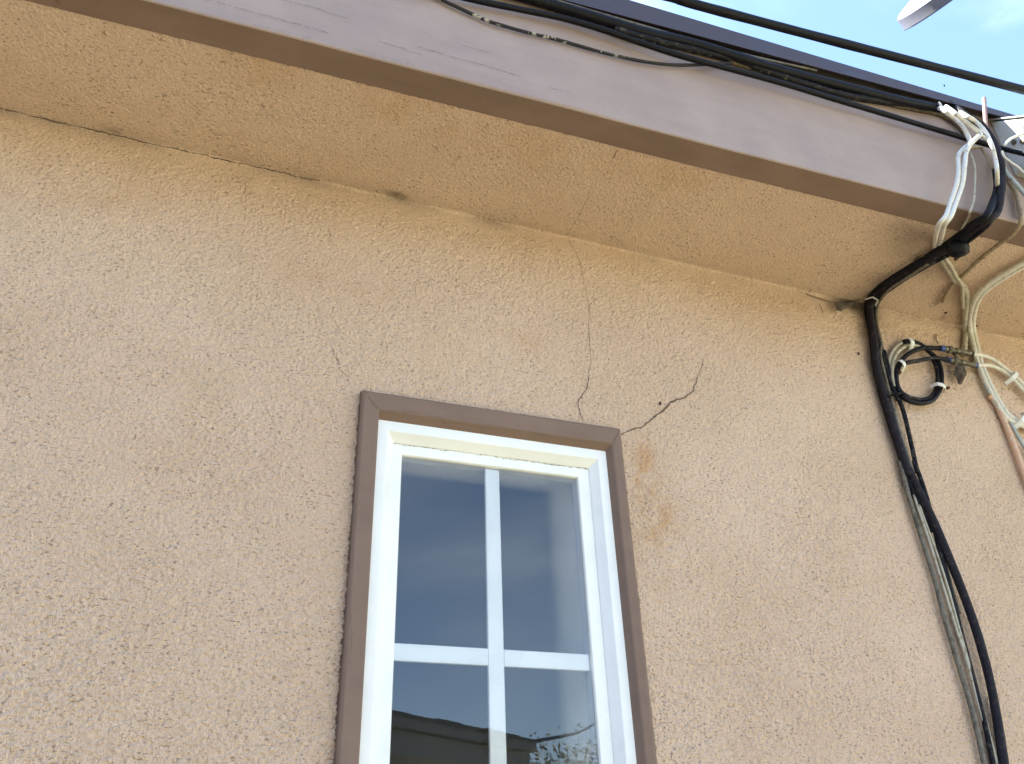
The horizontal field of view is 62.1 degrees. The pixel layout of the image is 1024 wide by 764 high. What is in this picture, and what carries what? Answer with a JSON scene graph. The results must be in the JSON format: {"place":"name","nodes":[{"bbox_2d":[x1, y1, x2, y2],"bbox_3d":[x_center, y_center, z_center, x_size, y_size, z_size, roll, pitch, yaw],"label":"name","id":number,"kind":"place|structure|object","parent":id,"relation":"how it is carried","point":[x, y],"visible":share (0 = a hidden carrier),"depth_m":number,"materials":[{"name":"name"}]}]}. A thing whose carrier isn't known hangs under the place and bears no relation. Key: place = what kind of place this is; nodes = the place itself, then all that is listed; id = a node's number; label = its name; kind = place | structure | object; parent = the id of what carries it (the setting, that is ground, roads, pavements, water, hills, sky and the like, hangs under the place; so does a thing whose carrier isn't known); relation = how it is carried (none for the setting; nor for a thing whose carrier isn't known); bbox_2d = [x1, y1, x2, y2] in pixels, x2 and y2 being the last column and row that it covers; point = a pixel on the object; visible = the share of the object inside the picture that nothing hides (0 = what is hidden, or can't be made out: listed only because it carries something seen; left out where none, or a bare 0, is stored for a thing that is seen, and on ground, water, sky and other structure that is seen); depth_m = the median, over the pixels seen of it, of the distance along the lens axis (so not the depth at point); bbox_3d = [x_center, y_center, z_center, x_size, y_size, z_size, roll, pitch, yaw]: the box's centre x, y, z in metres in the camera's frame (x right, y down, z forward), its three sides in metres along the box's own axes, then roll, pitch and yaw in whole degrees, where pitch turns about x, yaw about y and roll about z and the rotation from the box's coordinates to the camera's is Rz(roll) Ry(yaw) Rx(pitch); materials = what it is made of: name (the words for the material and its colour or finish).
{"place":"outdoors","nodes":[
{"label":"outdoors","id":0,"kind":"place"},
{"bbox_2d":[631,0,1023,115],"label":"sky","id":1,"kind":"structure","parent":0,"point":[984,37],"materials":[{"name":"blue"}]},
{"label":"ground","id":2,"kind":"structure","parent":0,"visible":0},
{"bbox_2d":[0,0,1023,763],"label":"house","id":3,"kind":"structure","parent":2,"relation":"on","point":[354,354],"depth_m":1.01,"materials":[{"name":"beige paint"}]},
{"bbox_2d":[334,389,656,763],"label":"window","id":4,"kind":"structure","parent":3,"relation":"in","point":[493,615],"depth_m":0.93,"materials":[{"name":"white plastic"}]},
{"bbox_2d":[439,0,732,66],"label":"cable","id":5,"kind":"object","parent":3,"relation":"attached to","point":[470,13],"visible":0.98,"depth_m":1.09,"materials":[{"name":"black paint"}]},
{"bbox_2d":[515,0,943,112],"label":"cable","id":6,"kind":"object","parent":3,"relation":"attached to","point":[588,15],"visible":1,"depth_m":1.18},
{"bbox_2d":[558,0,816,71],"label":"cable","id":7,"kind":"object","parent":6,"relation":"on","point":[792,65],"visible":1,"depth_m":1.20,"materials":[{"name":"black rubber"}]},
{"bbox_2d":[461,0,1023,156],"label":"cable","id":8,"kind":"object","parent":3,"relation":"attached to","point":[660,49],"visible":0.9,"depth_m":1.16,"materials":[{"name":"black rubber"}]},
{"bbox_2d":[613,25,909,107],"bbox_3d":[0.399,-0.443,1.222,0.558,0.042,0.011,9,-33,-17],"label":"cable","id":9,"kind":"object","parent":3,"relation":"attached to","point":[765,71],"visible":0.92,"depth_m":1.20,"materials":[{"name":"black rubber"}]},
{"bbox_2d":[806,293,860,302],"bbox_3d":[0.526,-0.140,1.368,0.134,0.037,0.002,9,-33,-18],"label":"cobweb","id":10,"kind":"object","parent":3,"relation":"attached to","point":[832,301],"visible":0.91,"depth_m":1.35},
{"bbox_2d":[835,301,855,310],"bbox_3d":[0.535,-0.122,1.357,0.049,0.032,0.008,9,-33,-18],"label":"dry leaf","id":11,"kind":"object","parent":10,"relation":"attached to","point":[840,306],"visible":1,"depth_m":1.35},
{"bbox_2d":[663,0,1023,94],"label":"cable","id":12,"kind":"object","parent":3,"relation":"attached to","point":[762,22],"visible":1,"depth_m":1.17,"materials":[{"name":"black rubber"}]},
{"bbox_2d":[730,61,963,134],"bbox_3d":[0.500,-0.418,1.250,0.414,0.045,0.008,8,-33,-17],"label":"cable","id":13,"kind":"object","parent":3,"relation":"attached to","point":[949,120],"visible":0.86,"depth_m":1.30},
{"bbox_2d":[888,341,902,366],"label":"cable","id":14,"kind":"object","parent":3,"relation":"attached to","point":[894,348],"visible":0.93,"depth_m":1.34,"materials":[{"name":"white plastic"}]},
{"bbox_2d":[891,343,919,385],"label":"cable","id":15,"kind":"object","parent":3,"relation":"attached to","point":[898,351],"visible":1,"depth_m":1.33,"materials":[{"name":"white plastic"}]},
{"bbox_2d":[912,254,924,262],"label":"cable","id":16,"kind":"object","parent":3,"relation":"attached to","point":[917,257],"visible":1,"depth_m":1.28,"materials":[{"name":"black rubber"}]},
{"bbox_2d":[894,339,943,405],"bbox_3d":[0.646,-0.014,1.337,0.132,0.127,0.008,9,-33,-18],"label":"cable","id":17,"kind":"object","parent":3,"relation":"attached to","point":[928,349],"visible":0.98,"depth_m":1.34,"materials":[{"name":"black rubber"}]},
{"bbox_2d":[907,338,914,351],"bbox_3d":[0.635,-0.061,1.360,0.011,0.022,0.015,9,-33,-18],"label":"cable clip","id":18,"kind":"object","parent":17,"relation":"attached to","point":[912,341],"visible":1,"depth_m":1.35,"materials":[{"name":"white plastic"}]},
{"bbox_2d":[897,356,950,400],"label":"cable","id":19,"kind":"object","parent":3,"relation":"attached to","point":[932,359],"visible":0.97,"depth_m":1.34,"materials":[{"name":"black rubber"}]},
{"bbox_2d":[898,360,905,374],"bbox_3d":[0.603,-0.025,1.319,0.015,0.022,0.016,9,-33,-18],"label":"cable clip","id":20,"kind":"object","parent":19,"relation":"attached to","point":[904,365],"visible":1,"depth_m":1.31,"materials":[{"name":"white plastic"}]},
{"bbox_2d":[930,382,950,393],"bbox_3d":[0.675,0.008,1.331,0.040,0.016,0.015,9,-33,-18],"label":"cable clip","id":21,"kind":"object","parent":19,"relation":"attached to","point":[941,385],"visible":1,"depth_m":1.32,"materials":[{"name":"white plastic"}]},
{"bbox_2d":[897,0,951,30],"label":"satellite dish","id":22,"kind":"object","parent":3,"relation":"on","point":[913,13],"visible":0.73,"depth_m":1.73,"materials":[{"name":"paint"}]},
{"bbox_2d":[866,100,1008,763],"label":"cable","id":23,"kind":"object","parent":3,"relation":"attached to","point":[999,734],"visible":0.91,"depth_m":1.20,"materials":[{"name":"black rubber"}]},
{"bbox_2d":[865,297,878,305],"bbox_3d":[0.573,-0.130,1.351,0.020,0.012,0.014,9,-33,-18],"label":"cable tie","id":24,"kind":"object","parent":23,"relation":"attached to","point":[876,303],"visible":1,"depth_m":1.35,"materials":[{"name":"white plastic"}]},
{"bbox_2d":[877,332,898,400],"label":"cable","id":25,"kind":"object","parent":23,"relation":"attached to","point":[892,388],"visible":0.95,"depth_m":1.31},
{"bbox_2d":[887,392,904,397],"bbox_3d":[0.578,0.019,1.278,0.038,0.014,0.017,9,-33,-18],"label":"cable tie","id":26,"kind":"object","parent":23,"relation":"attached to","point":[900,393],"visible":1,"depth_m":1.27,"materials":[{"name":"black plastic"}]},
{"bbox_2d":[875,264,928,471],"bbox_3d":[0.602,-0.007,1.234,0.035,0.348,0.135,9,-33,-18],"label":"cable","id":27,"kind":"object","parent":23,"relation":"attached to","point":[879,333],"visible":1,"depth_m":1.30,"materials":[{"name":"black rubber"}]},
{"bbox_2d":[864,168,997,532],"bbox_3d":[0.621,-0.057,1.201,0.068,0.475,0.268,17,-36,-28],"label":"cable","id":28,"kind":"object","parent":23,"relation":"attached to","point":[983,217],"visible":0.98,"depth_m":1.24,"materials":[{"name":"black rubber"}]},
{"bbox_2d":[898,461,986,763],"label":"cable","id":29,"kind":"object","parent":23,"relation":"attached to","point":[974,720],"visible":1,"depth_m":1.10,"materials":[{"name":"grey plastic"}]},
{"bbox_2d":[913,494,996,763],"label":"cable","id":30,"kind":"object","parent":23,"relation":"attached to","point":[946,596],"visible":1,"depth_m":1.12,"materials":[{"name":"grey plastic"}]},
{"bbox_2d":[946,240,969,260],"bbox_3d":[0.651,-0.195,1.241,0.038,0.027,0.032,20,-38,-31],"label":"taped splice","id":31,"kind":"object","parent":23,"relation":"attached to","point":[956,250],"visible":1,"depth_m":1.23,"materials":[{"name":"black plastic"}]},
{"bbox_2d":[919,504,998,763],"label":"cable","id":32,"kind":"object","parent":23,"relation":"attached to","point":[944,576],"visible":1,"depth_m":1.13,"materials":[{"name":"grey plastic"}]},
{"bbox_2d":[958,110,999,186],"bbox_3d":[0.683,-0.348,1.240,0.021,0.158,0.070,-17,-34,22],"label":"cable","id":33,"kind":"object","parent":23,"relation":"attached to","point":[983,129],"visible":0.98,"depth_m":1.21,"materials":[{"name":"white plastic"}]},
{"bbox_2d":[874,199,1004,763],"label":"cable","id":34,"kind":"object","parent":3,"relation":"attached to","point":[938,547],"visible":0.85,"depth_m":1.20,"materials":[{"name":"black rubber"}]},
{"bbox_2d":[932,106,971,248],"bbox_3d":[0.636,-0.293,1.237,0.091,0.254,0.164,-17,-35,23],"label":"cable","id":35,"kind":"object","parent":3,"relation":"hanging from","point":[962,126],"visible":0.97,"depth_m":1.19,"materials":[{"name":"white plastic"}]},
{"bbox_2d":[946,564,960,613],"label":"cable","id":36,"kind":"object","parent":3,"relation":"attached to","point":[954,591],"visible":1,"depth_m":1.13,"materials":[{"name":"grey plastic"}]},
{"bbox_2d":[944,258,964,309],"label":"cable","id":37,"kind":"object","parent":3,"relation":"attached to","point":[955,275],"visible":0.99,"depth_m":1.32,"materials":[{"name":"white plastic"}]},
{"bbox_2d":[940,260,969,356],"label":"cable","id":38,"kind":"object","parent":3,"relation":"attached to","point":[965,311],"visible":0.91,"depth_m":1.39,"materials":[{"name":"white plastic"}]},
{"bbox_2d":[937,105,982,245],"bbox_3d":[0.648,-0.293,1.235,0.164,0.249,0.100,44,-54,-50],"label":"cable","id":39,"kind":"object","parent":3,"relation":"attached to","point":[969,124],"visible":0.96,"depth_m":1.19,"materials":[{"name":"white plastic"}]},
{"bbox_2d":[961,150,975,229],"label":"cable","id":40,"kind":"object","parent":3,"relation":"attached to","point":[974,192],"visible":0.98,"depth_m":1.22,"materials":[{"name":"white plastic"}]},
{"bbox_2d":[970,146,993,170],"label":"cable","id":41,"kind":"object","parent":3,"relation":"attached to","point":[986,155],"visible":0.92,"depth_m":1.26,"materials":[{"name":"beige plastic"}]},
{"bbox_2d":[941,177,1023,302],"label":"cable","id":42,"kind":"object","parent":3,"relation":"attached to","point":[1013,233],"visible":0.97,"depth_m":1.26,"materials":[{"name":"rubber"}]},
{"bbox_2d":[982,97,987,125],"bbox_3d":[0.727,-0.411,1.306,0.030,0.080,0.010,9,-33,-18],"label":"metal rod","id":43,"kind":"object","parent":3,"relation":"attached to","point":[984,109],"visible":0.83,"depth_m":1.31,"materials":[{"name":"white metal"}]},
{"bbox_2d":[967,260,1023,428],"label":"cable","id":44,"kind":"object","parent":3,"relation":"attached to","point":[980,291],"visible":1,"depth_m":1.37,"materials":[{"name":"white plastic"}]},
{"bbox_2d":[972,266,1023,420],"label":"cable","id":45,"kind":"object","parent":3,"relation":"attached to","point":[987,290],"visible":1,"depth_m":1.37,"materials":[{"name":"white plastic"}]},
{"bbox_2d":[1014,412,1023,428],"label":"cable clip","id":46,"kind":"object","parent":45,"relation":"attached to","point":[1019,423],"visible":1,"depth_m":1.35,"materials":[{"name":"white plastic"}]},
{"bbox_2d":[979,363,1023,393],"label":"cable","id":47,"kind":"object","parent":3,"relation":"attached to","point":[1008,375],"visible":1,"depth_m":1.41,"materials":[{"name":"white plastic"}]},
{"bbox_2d":[983,383,1023,449],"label":"cable","id":48,"kind":"object","parent":3,"relation":"attached to","point":[1016,433],"visible":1,"depth_m":1.35,"materials":[{"name":"white plastic"}]},
{"bbox_2d":[986,394,1023,481],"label":"cable","id":49,"kind":"object","parent":3,"relation":"attached to","point":[1011,439],"visible":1,"depth_m":1.33,"materials":[{"name":"beige plastic"}]},
{"bbox_2d":[988,115,1023,177],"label":"utility box","id":50,"kind":"object","parent":3,"relation":"attached to","point":[1005,129],"visible":0.92,"depth_m":1.31,"materials":[{"name":"metal"}]},
{"bbox_2d":[1003,133,1023,146],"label":"cable","id":51,"kind":"object","parent":50,"relation":"attached to","point":[1010,139],"visible":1,"depth_m":1.22,"materials":[{"name":"white plastic"}]},
{"bbox_2d":[1001,150,1023,173],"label":"cable","id":52,"kind":"object","parent":3,"relation":"attached to","point":[1011,162],"visible":1,"depth_m":1.22,"materials":[{"name":"white plastic"}]},
{"bbox_2d":[1006,168,1023,195],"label":"cable","id":53,"kind":"object","parent":3,"relation":"attached to","point":[1014,182],"visible":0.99,"depth_m":1.22,"materials":[{"name":"white plastic"}]},
{"bbox_3d":[0.726,-0.040,1.390,0.014,0.023,0.009,9,-33,-18],"label":"connector bracket","id":54,"kind":"object","parent":3,"relation":"attached to","visible":0},
{"bbox_2d":[939,345,974,356],"bbox_3d":[0.728,-0.050,1.394,0.069,0.013,0.011,9,-33,-18],"label":"connector","id":55,"kind":"object","parent":54,"relation":"attached to","point":[951,349],"visible":1,"depth_m":1.39,"materials":[{"name":"metal"}]},
{"bbox_2d":[954,364,966,384],"bbox_3d":[0.722,-0.013,1.366,0.030,0.041,0.015,9,-33,-18],"label":"leaf debris","id":56,"kind":"object","parent":55,"relation":"hanging from","point":[960,372],"visible":1,"depth_m":1.36,"materials":[{"name":"brown plant"}]},
{"bbox_2d":[974,352,1023,386],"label":"cable","id":57,"kind":"object","parent":55,"relation":"attached to","point":[1001,365],"visible":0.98,"depth_m":1.41,"materials":[{"name":"white plastic"}]},
{"bbox_2d":[1004,371,1018,385],"bbox_3d":[0.828,-0.007,1.406,0.033,0.027,0.015,9,-33,-18],"label":"cable clip","id":58,"kind":"object","parent":57,"relation":"attached to","point":[1014,376],"visible":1,"depth_m":1.40,"materials":[{"name":"white plastic"}]},
{"bbox_2d":[944,356,978,367],"bbox_3d":[0.731,-0.032,1.383,0.066,0.013,0.011,9,-33,-18],"label":"connector","id":59,"kind":"object","parent":54,"relation":"attached to","point":[956,361],"visible":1,"depth_m":1.38,"materials":[{"name":"metal"}]}
]}

